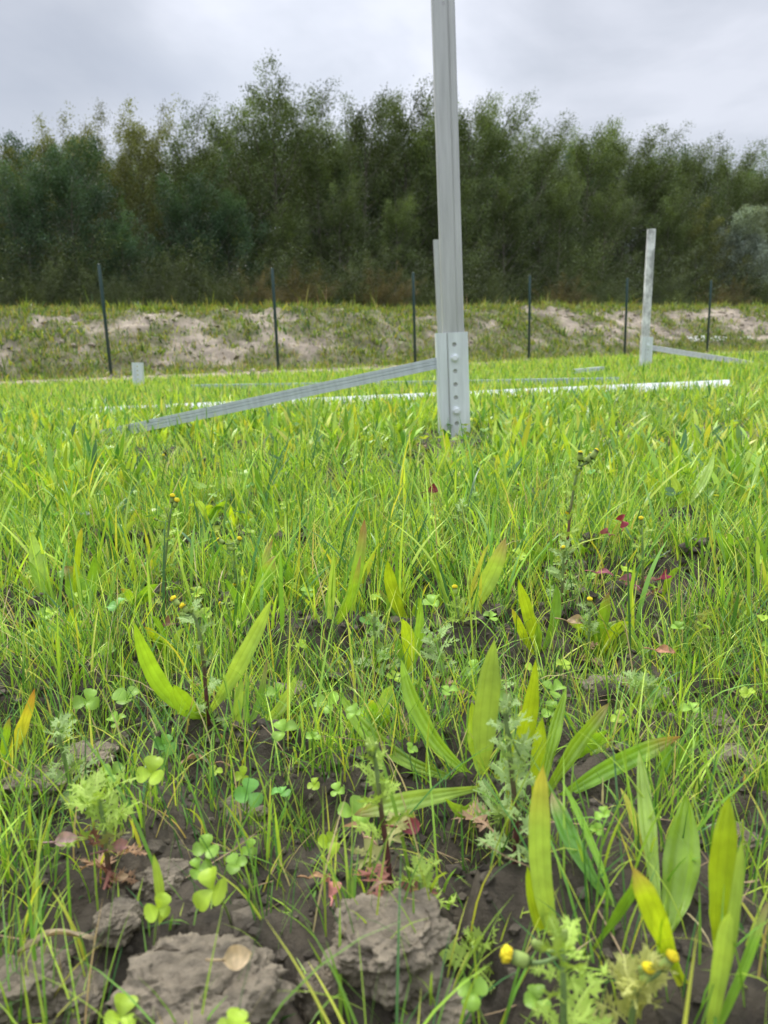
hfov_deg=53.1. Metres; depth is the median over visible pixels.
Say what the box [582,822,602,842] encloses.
clover
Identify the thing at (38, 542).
plantain
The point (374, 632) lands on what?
groundsel
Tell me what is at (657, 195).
poplar tree
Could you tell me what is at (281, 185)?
wood tree
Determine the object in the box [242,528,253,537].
clover
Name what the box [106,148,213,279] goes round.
wood tree
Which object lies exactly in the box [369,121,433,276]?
wood tree
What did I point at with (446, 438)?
plantain
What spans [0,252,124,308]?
undergrowth bush
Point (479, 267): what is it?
undergrowth bush
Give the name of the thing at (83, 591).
clover
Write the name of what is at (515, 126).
poplar tree
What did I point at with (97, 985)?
soil clod
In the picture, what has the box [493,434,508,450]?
plantain
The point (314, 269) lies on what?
undergrowth bush
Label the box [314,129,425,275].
wood tree
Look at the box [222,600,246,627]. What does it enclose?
plantain
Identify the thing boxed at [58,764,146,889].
groundsel
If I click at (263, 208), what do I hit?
wood tree
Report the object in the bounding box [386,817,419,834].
dry leaf
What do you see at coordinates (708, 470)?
plantain
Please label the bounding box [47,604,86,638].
plantain
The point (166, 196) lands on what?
wood tree
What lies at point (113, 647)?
clover
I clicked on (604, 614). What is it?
plantain
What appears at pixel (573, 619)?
dry leaf
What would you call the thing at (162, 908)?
clover
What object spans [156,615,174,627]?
dry leaf
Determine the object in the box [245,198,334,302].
young tree
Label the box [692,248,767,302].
undergrowth bush
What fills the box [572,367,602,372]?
rail
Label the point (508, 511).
plantain
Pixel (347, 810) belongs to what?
clover
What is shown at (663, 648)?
dry leaf
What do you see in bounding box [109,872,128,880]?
dry leaf
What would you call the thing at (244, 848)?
clover
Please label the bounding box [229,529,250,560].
plantain
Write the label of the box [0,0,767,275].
sky
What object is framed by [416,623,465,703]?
groundsel
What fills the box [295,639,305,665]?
clover
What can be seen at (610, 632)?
plantain
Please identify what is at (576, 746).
plantain
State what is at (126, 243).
young tree
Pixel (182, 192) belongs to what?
wood tree
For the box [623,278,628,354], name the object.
fence post
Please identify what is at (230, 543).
groundsel
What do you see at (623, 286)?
undergrowth bush
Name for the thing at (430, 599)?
clover
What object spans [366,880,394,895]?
dry leaf
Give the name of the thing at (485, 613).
clover
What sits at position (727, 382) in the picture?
rail
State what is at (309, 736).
clover
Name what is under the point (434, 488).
dry leaf
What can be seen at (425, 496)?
plantain
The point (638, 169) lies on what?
poplar tree
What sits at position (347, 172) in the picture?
wood tree
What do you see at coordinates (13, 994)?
soil clod
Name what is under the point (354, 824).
dry leaf
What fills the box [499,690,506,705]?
clover
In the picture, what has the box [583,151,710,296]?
wood tree
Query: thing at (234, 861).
clover
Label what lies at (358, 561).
plantain
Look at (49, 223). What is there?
wood tree
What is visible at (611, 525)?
plantain
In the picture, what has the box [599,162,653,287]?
wood tree
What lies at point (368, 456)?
plantain
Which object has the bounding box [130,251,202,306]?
bush
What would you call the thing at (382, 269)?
undergrowth bush
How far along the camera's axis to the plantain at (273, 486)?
1.42 m
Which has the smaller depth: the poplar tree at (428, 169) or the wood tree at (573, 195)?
the poplar tree at (428, 169)
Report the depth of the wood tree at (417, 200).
35.38 m
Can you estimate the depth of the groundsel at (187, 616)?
0.58 m
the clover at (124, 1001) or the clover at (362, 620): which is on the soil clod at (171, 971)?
the clover at (124, 1001)
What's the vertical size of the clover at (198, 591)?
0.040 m
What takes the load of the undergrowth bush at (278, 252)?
on the embankment
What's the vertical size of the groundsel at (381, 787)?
0.096 m
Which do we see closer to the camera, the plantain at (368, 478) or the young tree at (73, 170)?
the plantain at (368, 478)
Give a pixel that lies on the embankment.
(214, 351)
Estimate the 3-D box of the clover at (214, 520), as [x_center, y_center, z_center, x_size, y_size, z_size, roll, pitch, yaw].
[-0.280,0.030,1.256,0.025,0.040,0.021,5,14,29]
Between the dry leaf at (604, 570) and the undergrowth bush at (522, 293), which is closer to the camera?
the dry leaf at (604, 570)
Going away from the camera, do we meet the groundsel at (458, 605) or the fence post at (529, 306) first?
the groundsel at (458, 605)
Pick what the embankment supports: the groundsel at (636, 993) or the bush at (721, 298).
the bush at (721, 298)
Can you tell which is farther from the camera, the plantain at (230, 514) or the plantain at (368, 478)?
the plantain at (368, 478)
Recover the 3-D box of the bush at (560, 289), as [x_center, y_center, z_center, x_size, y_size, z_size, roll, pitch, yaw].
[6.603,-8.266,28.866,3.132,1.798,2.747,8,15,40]
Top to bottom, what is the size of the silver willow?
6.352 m
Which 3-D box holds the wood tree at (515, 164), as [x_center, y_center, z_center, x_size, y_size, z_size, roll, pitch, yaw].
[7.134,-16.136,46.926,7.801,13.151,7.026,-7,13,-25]
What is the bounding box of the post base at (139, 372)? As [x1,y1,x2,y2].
[132,363,144,384]
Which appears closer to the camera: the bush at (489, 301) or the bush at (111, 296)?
the bush at (111, 296)
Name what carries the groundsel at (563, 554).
on the ground at (506, 885)
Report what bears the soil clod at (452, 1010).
on the ground at (506, 885)
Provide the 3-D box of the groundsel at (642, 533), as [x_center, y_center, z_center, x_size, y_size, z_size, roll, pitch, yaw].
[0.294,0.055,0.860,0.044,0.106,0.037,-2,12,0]
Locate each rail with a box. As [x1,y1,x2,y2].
[69,380,729,411]
[191,377,618,388]
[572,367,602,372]
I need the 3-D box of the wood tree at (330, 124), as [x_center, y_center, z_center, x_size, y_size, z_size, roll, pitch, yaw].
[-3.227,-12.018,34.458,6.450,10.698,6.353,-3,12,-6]
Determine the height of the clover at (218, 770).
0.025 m
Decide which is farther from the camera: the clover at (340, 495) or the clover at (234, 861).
the clover at (340, 495)
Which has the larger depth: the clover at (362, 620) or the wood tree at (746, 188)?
the wood tree at (746, 188)
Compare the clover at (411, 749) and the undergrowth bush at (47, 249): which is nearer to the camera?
the clover at (411, 749)
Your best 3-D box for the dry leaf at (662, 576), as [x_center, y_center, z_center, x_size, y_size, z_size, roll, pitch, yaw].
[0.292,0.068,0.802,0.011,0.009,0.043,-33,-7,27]
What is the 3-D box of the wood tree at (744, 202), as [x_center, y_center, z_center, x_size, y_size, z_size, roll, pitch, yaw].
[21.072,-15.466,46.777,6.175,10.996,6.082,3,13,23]
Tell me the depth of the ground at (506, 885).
0.49 m
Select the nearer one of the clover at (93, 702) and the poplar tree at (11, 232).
the clover at (93, 702)
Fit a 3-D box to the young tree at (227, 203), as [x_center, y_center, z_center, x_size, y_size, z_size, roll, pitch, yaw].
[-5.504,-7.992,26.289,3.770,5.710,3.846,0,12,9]
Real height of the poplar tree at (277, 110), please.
10.986 m
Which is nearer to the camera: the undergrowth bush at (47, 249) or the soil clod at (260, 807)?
the soil clod at (260, 807)
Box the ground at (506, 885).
[0,351,767,1023]
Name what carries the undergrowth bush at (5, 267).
on the embankment
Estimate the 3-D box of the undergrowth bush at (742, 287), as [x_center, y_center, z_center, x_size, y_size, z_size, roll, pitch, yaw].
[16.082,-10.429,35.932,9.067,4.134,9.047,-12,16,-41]
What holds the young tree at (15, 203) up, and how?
on the embankment
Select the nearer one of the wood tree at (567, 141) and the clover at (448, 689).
the clover at (448, 689)
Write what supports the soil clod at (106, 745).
on the ground at (506, 885)
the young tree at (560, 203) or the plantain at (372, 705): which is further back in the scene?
the young tree at (560, 203)
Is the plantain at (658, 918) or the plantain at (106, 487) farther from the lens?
the plantain at (106, 487)
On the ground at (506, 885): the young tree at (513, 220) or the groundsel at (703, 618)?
the groundsel at (703, 618)
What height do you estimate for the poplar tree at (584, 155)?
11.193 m
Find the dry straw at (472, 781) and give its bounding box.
[0,459,767,1023]
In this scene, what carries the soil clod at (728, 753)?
on the ground at (506, 885)
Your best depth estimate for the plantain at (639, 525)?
1.15 m
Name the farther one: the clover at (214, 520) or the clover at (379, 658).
the clover at (214, 520)
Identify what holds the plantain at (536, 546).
on the ground at (506, 885)
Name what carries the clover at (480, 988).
on the ground at (506, 885)
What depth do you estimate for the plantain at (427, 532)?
1.15 m
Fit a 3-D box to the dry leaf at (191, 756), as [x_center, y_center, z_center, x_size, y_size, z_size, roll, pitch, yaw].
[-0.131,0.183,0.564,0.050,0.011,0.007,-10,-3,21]
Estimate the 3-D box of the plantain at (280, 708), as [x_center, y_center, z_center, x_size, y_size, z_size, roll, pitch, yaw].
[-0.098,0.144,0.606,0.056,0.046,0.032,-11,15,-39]
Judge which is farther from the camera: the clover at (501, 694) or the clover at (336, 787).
the clover at (501, 694)
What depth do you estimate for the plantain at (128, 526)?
1.21 m
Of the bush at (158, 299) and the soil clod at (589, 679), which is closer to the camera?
the soil clod at (589, 679)
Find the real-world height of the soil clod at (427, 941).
0.030 m
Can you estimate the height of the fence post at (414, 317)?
2.538 m
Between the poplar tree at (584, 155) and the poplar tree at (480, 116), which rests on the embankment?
the poplar tree at (480, 116)
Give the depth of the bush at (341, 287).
24.64 m
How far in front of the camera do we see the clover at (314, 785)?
0.53 m
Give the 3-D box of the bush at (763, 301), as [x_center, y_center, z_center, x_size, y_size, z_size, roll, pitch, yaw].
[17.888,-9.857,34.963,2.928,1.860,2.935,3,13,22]
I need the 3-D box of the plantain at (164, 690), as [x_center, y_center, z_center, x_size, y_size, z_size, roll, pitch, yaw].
[-0.131,0.118,0.570,0.086,0.107,0.056,5,13,28]
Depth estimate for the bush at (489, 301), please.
27.05 m
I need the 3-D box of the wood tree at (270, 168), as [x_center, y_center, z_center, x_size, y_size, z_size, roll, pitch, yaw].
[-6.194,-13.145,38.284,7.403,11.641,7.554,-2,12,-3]
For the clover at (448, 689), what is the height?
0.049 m
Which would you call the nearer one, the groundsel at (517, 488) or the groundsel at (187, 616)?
the groundsel at (187, 616)
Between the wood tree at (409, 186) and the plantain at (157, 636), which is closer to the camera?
the plantain at (157, 636)
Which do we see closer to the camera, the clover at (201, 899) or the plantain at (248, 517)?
the clover at (201, 899)
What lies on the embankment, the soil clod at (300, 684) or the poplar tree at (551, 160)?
the poplar tree at (551, 160)
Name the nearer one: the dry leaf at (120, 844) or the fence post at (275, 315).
the dry leaf at (120, 844)
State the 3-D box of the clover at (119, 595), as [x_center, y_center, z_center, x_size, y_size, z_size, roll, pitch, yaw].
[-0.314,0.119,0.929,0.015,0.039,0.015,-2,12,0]
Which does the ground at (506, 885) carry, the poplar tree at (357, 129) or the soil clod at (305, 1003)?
the soil clod at (305, 1003)
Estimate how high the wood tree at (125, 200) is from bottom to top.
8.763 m
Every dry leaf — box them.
[42,831,77,846]
[90,838,128,854]
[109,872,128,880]
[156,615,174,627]
[180,753,230,766]
[205,944,252,970]
[297,871,322,878]
[325,873,341,906]
[342,821,376,844]
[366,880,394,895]
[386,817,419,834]
[421,483,437,492]
[555,614,583,623]
[584,568,613,575]
[599,528,614,535]
[616,514,628,531]
[619,573,640,588]
[644,644,675,652]
[654,569,671,580]
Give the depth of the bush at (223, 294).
21.96 m
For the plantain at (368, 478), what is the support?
on the ground at (506, 885)
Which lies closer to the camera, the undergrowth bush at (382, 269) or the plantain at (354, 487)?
the plantain at (354, 487)
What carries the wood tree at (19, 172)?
on the ground at (506, 885)
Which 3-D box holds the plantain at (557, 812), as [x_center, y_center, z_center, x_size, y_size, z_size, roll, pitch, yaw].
[0.103,0.176,0.406,0.019,0.042,0.062,-6,12,-19]
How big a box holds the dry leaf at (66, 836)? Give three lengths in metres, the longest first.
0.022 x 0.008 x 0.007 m
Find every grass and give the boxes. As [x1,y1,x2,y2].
[0,283,767,381]
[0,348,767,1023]
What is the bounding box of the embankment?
[0,305,767,379]
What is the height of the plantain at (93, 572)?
0.122 m
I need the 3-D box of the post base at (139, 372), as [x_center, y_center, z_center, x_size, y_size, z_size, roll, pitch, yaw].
[-2.529,-1.270,7.928,0.102,0.534,0.072,0,12,0]
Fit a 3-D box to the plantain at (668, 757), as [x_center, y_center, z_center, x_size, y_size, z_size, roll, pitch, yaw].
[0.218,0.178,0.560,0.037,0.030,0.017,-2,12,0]
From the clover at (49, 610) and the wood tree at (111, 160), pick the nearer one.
the clover at (49, 610)
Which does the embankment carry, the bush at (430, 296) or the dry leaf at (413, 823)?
the bush at (430, 296)
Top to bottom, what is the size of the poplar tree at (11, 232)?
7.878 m
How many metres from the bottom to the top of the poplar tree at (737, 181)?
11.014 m
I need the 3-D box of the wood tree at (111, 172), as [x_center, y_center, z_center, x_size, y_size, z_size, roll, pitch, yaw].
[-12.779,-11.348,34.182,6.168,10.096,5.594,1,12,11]
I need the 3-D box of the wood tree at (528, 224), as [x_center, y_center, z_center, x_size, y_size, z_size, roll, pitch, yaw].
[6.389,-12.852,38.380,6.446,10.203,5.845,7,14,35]
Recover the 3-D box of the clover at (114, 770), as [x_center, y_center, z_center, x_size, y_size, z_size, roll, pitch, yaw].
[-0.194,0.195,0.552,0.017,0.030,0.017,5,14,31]
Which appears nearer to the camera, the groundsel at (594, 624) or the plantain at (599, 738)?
the plantain at (599, 738)
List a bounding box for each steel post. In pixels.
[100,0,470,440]
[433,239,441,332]
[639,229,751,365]
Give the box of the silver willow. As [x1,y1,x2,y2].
[696,203,767,304]
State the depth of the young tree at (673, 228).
35.39 m
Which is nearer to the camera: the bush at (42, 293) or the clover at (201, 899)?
the clover at (201, 899)
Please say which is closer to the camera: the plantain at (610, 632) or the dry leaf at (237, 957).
the dry leaf at (237, 957)
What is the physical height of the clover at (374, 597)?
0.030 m
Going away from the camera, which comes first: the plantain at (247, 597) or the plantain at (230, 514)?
the plantain at (247, 597)
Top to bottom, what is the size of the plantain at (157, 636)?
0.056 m
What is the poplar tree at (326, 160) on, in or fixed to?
on the embankment
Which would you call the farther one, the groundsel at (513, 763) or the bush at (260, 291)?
the bush at (260, 291)
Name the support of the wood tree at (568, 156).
on the ground at (506, 885)
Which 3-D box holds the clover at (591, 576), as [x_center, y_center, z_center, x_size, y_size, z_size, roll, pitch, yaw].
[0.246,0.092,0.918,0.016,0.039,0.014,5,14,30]
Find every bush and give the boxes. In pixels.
[0,223,180,308]
[0,232,73,304]
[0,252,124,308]
[0,255,90,308]
[0,278,34,307]
[8,226,226,309]
[64,262,153,308]
[105,230,253,307]
[117,234,325,308]
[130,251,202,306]
[179,259,261,307]
[209,233,347,306]
[223,264,294,307]
[233,239,419,308]
[263,254,349,306]
[303,257,382,308]
[306,239,434,306]
[320,232,513,308]
[342,254,427,309]
[385,266,472,307]
[402,234,533,305]
[421,241,593,306]
[463,266,511,305]
[500,232,643,305]
[531,269,598,305]
[544,243,705,306]
[566,272,636,306]
[577,234,735,306]
[628,242,767,305]
[637,271,694,305]
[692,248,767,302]
[695,273,760,305]
[743,276,767,305]
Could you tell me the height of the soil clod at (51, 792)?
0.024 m
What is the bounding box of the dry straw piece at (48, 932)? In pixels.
[17,929,94,956]
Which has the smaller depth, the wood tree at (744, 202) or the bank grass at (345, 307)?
the bank grass at (345, 307)
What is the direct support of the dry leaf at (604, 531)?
on the ground at (506, 885)
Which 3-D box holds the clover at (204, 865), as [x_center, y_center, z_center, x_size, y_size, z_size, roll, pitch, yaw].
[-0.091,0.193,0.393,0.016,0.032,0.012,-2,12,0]
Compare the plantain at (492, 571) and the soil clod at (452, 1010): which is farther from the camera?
the plantain at (492, 571)
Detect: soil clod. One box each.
[0,946,77,1023]
[1,764,73,806]
[37,964,114,1023]
[58,740,119,780]
[88,895,144,949]
[104,932,297,1023]
[131,857,191,900]
[220,795,267,820]
[266,680,309,712]
[294,960,343,1023]
[321,887,457,1011]
[392,977,471,1023]
[578,674,671,704]
[683,707,746,739]
[704,742,766,775]
[706,819,762,862]
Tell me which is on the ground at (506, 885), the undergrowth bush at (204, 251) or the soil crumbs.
the soil crumbs
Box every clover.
[38,607,51,621]
[46,608,63,631]
[72,688,105,738]
[74,590,87,603]
[98,644,115,654]
[100,761,130,797]
[103,993,137,1023]
[106,597,124,633]
[106,711,135,746]
[111,686,138,727]
[118,593,129,620]
[135,755,163,837]
[144,892,170,945]
[153,734,176,770]
[189,857,222,904]
[191,586,206,609]
[192,834,218,906]
[192,866,231,923]
[202,607,211,622]
[207,518,220,530]
[211,765,230,788]
[217,1008,249,1023]
[226,853,259,912]
[234,778,263,835]
[235,765,248,803]
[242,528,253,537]
[242,838,255,871]
[266,683,282,707]
[271,786,306,850]
[272,719,297,781]
[280,499,291,516]
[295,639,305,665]
[300,585,312,610]
[305,731,320,765]
[307,778,323,812]
[312,691,340,736]
[318,831,348,873]
[330,781,344,831]
[333,491,342,501]
[337,795,368,850]
[346,703,368,762]
[359,614,381,639]
[371,591,386,612]
[377,649,389,681]
[386,670,401,686]
[407,742,418,785]
[422,594,439,621]
[422,631,437,665]
[441,685,457,728]
[457,976,487,1023]
[462,659,479,689]
[483,611,497,642]
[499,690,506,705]
[512,548,525,579]
[524,984,550,1023]
[525,662,540,694]
[541,700,556,740]
[543,679,566,710]
[556,658,576,687]
[580,806,609,837]
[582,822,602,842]
[586,573,595,585]
[610,709,624,728]
[620,565,632,607]
[671,621,683,670]
[680,701,701,741]
[697,621,710,649]
[734,686,755,729]
[757,614,767,648]
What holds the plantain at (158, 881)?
on the ground at (506, 885)
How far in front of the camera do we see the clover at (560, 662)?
0.70 m
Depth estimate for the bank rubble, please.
17.26 m
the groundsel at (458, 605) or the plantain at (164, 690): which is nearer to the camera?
the plantain at (164, 690)
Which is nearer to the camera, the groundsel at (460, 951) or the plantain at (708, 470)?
the groundsel at (460, 951)
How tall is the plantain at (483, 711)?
0.113 m
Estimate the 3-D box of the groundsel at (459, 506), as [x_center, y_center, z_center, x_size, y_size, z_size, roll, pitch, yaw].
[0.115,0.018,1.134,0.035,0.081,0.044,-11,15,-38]
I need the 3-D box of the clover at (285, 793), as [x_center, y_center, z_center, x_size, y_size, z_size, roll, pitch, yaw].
[-0.060,0.196,0.485,0.020,0.046,0.011,2,12,16]
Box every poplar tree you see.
[0,142,63,295]
[0,149,48,283]
[17,100,141,298]
[45,97,171,299]
[74,94,217,298]
[132,91,275,307]
[159,91,315,300]
[202,48,372,300]
[262,78,389,285]
[294,85,437,302]
[319,73,488,287]
[378,87,501,289]
[406,87,541,298]
[417,87,578,302]
[498,108,610,302]
[523,113,659,305]
[552,120,709,303]
[605,121,725,303]
[641,130,743,305]
[667,136,767,303]
[725,150,767,281]
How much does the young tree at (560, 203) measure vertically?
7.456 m
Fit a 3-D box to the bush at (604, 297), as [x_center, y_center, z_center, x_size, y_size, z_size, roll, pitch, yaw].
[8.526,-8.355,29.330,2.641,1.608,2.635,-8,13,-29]
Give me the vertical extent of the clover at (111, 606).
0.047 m
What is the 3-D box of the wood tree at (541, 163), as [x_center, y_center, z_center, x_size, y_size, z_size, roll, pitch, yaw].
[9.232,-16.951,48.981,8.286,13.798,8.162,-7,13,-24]
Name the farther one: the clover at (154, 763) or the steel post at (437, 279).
the steel post at (437, 279)
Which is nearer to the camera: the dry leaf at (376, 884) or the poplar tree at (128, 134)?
the dry leaf at (376, 884)
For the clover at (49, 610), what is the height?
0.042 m
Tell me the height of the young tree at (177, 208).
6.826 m
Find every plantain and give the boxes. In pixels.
[0,688,34,769]
[3,464,35,482]
[24,533,56,547]
[28,528,98,616]
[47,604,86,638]
[95,484,110,509]
[102,519,135,554]
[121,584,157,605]
[134,599,271,719]
[145,615,184,658]
[152,854,164,924]
[196,501,225,527]
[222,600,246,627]
[225,540,275,614]
[226,507,236,529]
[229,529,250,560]
[232,660,296,723]
[238,510,256,527]
[239,589,252,608]
[267,484,277,502]
[271,548,321,604]
[325,520,366,624]
[339,637,538,817]
[341,480,370,496]
[346,451,370,468]
[359,471,381,486]
[361,686,392,731]
[379,559,419,618]
[393,600,423,674]
[407,486,434,510]
[413,523,440,551]
[445,433,466,456]
[449,538,506,614]
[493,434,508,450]
[501,505,515,520]
[512,579,561,655]
[525,766,558,935]
[527,541,573,562]
[530,689,680,796]
[550,781,614,906]
[568,620,627,658]
[576,539,591,554]
[578,729,610,758]
[584,591,631,657]
[588,751,700,985]
[599,512,620,540]
[626,515,651,536]
[639,567,678,599]
[657,733,703,774]
[666,451,716,510]
[706,841,767,1023]
[708,797,737,950]
[717,533,748,574]
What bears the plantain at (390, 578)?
on the ground at (506, 885)
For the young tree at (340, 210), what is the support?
on the embankment
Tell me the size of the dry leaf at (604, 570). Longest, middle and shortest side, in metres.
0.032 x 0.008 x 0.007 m
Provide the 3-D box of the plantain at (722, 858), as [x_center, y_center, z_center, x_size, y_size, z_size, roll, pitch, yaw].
[0.155,0.172,0.353,0.011,0.085,0.019,7,15,36]
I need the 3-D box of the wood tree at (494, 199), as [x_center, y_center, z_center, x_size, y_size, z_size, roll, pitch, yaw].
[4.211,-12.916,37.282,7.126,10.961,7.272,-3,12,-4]
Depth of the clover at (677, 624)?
0.72 m
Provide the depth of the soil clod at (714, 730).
0.64 m
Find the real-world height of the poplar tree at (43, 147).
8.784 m
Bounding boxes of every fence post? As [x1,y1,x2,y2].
[97,264,112,374]
[270,268,279,369]
[412,272,416,361]
[528,275,530,358]
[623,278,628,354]
[706,281,711,351]
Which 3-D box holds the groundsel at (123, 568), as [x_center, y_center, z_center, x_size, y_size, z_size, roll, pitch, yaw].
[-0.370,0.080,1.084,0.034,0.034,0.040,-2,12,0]
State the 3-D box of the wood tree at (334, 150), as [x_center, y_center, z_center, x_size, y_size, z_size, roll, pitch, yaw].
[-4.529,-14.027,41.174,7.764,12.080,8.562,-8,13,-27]
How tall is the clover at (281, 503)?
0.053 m
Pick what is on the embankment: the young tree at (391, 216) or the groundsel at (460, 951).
the young tree at (391, 216)
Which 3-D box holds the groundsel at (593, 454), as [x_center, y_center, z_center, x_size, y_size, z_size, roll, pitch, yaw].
[0.222,0.022,0.897,0.056,0.191,0.045,-2,12,0]
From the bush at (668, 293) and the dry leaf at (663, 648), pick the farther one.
the bush at (668, 293)
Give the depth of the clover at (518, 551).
0.95 m
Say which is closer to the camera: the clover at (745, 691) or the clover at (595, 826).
the clover at (595, 826)
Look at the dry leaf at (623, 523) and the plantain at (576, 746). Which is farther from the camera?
the dry leaf at (623, 523)
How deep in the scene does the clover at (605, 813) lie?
0.41 m
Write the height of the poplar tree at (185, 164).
9.208 m
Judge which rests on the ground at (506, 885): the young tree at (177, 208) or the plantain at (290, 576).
the plantain at (290, 576)
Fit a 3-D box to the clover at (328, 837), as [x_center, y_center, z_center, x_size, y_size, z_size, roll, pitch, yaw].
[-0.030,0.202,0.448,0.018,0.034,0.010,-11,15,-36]
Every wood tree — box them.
[0,128,93,286]
[0,143,38,284]
[0,145,110,282]
[17,131,149,288]
[64,143,142,249]
[87,146,180,296]
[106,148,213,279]
[110,138,167,279]
[138,154,207,258]
[147,152,230,274]
[163,144,260,280]
[203,136,317,284]
[211,114,317,272]
[242,128,359,278]
[259,116,374,277]
[269,117,362,260]
[297,124,398,280]
[301,133,391,272]
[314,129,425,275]
[316,123,428,300]
[356,129,483,274]
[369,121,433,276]
[392,188,505,274]
[409,117,554,298]
[471,143,568,296]
[483,132,552,281]
[486,130,611,300]
[500,132,585,283]
[533,136,594,281]
[535,126,656,291]
[550,139,656,289]
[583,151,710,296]
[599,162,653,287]
[620,140,706,294]
[629,160,703,292]
[669,151,766,283]
[673,152,712,266]
[691,148,767,268]
[699,163,765,282]
[699,174,767,282]
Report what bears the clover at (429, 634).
on the ground at (506, 885)
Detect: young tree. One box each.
[0,130,155,307]
[0,140,107,304]
[80,197,171,306]
[133,149,258,303]
[175,186,278,299]
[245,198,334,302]
[298,174,395,297]
[361,192,433,309]
[404,179,508,299]
[464,162,564,303]
[513,170,606,299]
[560,178,667,302]
[630,183,714,304]
[663,193,751,304]
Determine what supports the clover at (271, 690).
on the ground at (506, 885)
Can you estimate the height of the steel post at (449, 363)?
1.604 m
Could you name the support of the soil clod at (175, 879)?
on the ground at (506, 885)
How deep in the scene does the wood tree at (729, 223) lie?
44.78 m
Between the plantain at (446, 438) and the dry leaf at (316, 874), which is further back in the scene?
the plantain at (446, 438)
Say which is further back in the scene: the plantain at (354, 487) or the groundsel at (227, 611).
the plantain at (354, 487)
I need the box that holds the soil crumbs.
[0,435,767,1023]
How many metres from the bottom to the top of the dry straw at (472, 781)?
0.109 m
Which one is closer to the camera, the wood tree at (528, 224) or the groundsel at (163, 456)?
the groundsel at (163, 456)
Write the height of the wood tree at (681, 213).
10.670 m
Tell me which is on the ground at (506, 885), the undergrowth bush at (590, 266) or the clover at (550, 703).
the clover at (550, 703)
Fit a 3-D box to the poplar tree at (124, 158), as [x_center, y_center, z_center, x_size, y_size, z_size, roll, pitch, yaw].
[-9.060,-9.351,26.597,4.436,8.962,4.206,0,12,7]
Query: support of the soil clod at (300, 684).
on the ground at (506, 885)
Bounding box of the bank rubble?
[0,303,767,383]
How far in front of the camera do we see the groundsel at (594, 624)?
0.76 m
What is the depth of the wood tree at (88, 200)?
29.02 m
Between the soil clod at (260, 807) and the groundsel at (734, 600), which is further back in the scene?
the groundsel at (734, 600)
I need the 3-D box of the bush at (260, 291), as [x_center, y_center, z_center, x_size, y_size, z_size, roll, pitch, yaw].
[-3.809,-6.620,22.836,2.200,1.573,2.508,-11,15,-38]
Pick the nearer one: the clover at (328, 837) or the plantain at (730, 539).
the clover at (328, 837)
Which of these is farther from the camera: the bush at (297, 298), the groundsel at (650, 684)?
the bush at (297, 298)
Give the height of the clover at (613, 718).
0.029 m
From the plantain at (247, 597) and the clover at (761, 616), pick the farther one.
the plantain at (247, 597)
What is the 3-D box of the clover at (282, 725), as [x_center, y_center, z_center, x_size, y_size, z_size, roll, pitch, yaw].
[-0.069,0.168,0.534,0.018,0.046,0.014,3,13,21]
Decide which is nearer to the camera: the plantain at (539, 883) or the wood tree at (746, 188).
the plantain at (539, 883)
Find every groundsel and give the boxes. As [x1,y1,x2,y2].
[43,712,105,814]
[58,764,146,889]
[115,561,131,575]
[151,493,181,614]
[158,454,170,472]
[170,595,231,726]
[215,595,240,647]
[217,536,247,605]
[347,736,437,896]
[353,611,400,675]
[382,853,457,908]
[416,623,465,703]
[439,916,501,992]
[445,584,477,624]
[452,497,468,543]
[453,778,528,843]
[471,692,540,865]
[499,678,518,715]
[500,912,614,1023]
[510,483,521,498]
[546,537,582,604]
[551,448,598,600]
[570,942,679,1023]
[575,597,605,667]
[621,669,667,711]
[623,516,664,596]
[687,609,715,646]
[725,588,757,624]
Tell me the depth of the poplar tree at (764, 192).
41.90 m
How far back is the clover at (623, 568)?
0.85 m
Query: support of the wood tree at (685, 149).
on the ground at (506, 885)
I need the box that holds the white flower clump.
[687,336,703,343]
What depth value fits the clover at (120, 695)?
0.65 m
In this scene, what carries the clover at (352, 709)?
on the ground at (506, 885)
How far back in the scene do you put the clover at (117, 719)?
0.62 m
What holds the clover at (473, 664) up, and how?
on the ground at (506, 885)
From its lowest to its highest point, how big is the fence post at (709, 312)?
2.538 m
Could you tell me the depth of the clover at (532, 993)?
0.33 m
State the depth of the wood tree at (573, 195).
47.51 m
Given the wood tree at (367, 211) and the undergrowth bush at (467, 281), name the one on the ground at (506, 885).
the wood tree at (367, 211)
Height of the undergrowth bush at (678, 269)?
4.372 m
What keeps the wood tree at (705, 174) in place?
on the ground at (506, 885)
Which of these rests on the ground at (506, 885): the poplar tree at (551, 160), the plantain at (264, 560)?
the plantain at (264, 560)
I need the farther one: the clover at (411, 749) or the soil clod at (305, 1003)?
the clover at (411, 749)
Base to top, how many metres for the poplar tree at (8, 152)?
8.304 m
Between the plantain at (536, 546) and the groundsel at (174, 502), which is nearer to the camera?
the groundsel at (174, 502)
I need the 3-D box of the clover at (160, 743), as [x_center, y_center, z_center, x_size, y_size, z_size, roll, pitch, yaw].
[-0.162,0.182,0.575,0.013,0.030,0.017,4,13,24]
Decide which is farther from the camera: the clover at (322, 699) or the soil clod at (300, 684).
the soil clod at (300, 684)
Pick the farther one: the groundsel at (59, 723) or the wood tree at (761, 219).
the wood tree at (761, 219)
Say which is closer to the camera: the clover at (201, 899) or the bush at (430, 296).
the clover at (201, 899)
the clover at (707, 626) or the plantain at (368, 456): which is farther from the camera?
the plantain at (368, 456)
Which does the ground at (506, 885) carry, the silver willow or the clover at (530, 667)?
the clover at (530, 667)
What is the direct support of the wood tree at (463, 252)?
on the ground at (506, 885)
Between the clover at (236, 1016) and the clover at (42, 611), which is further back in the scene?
the clover at (42, 611)
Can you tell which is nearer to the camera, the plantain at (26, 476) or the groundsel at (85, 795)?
the groundsel at (85, 795)

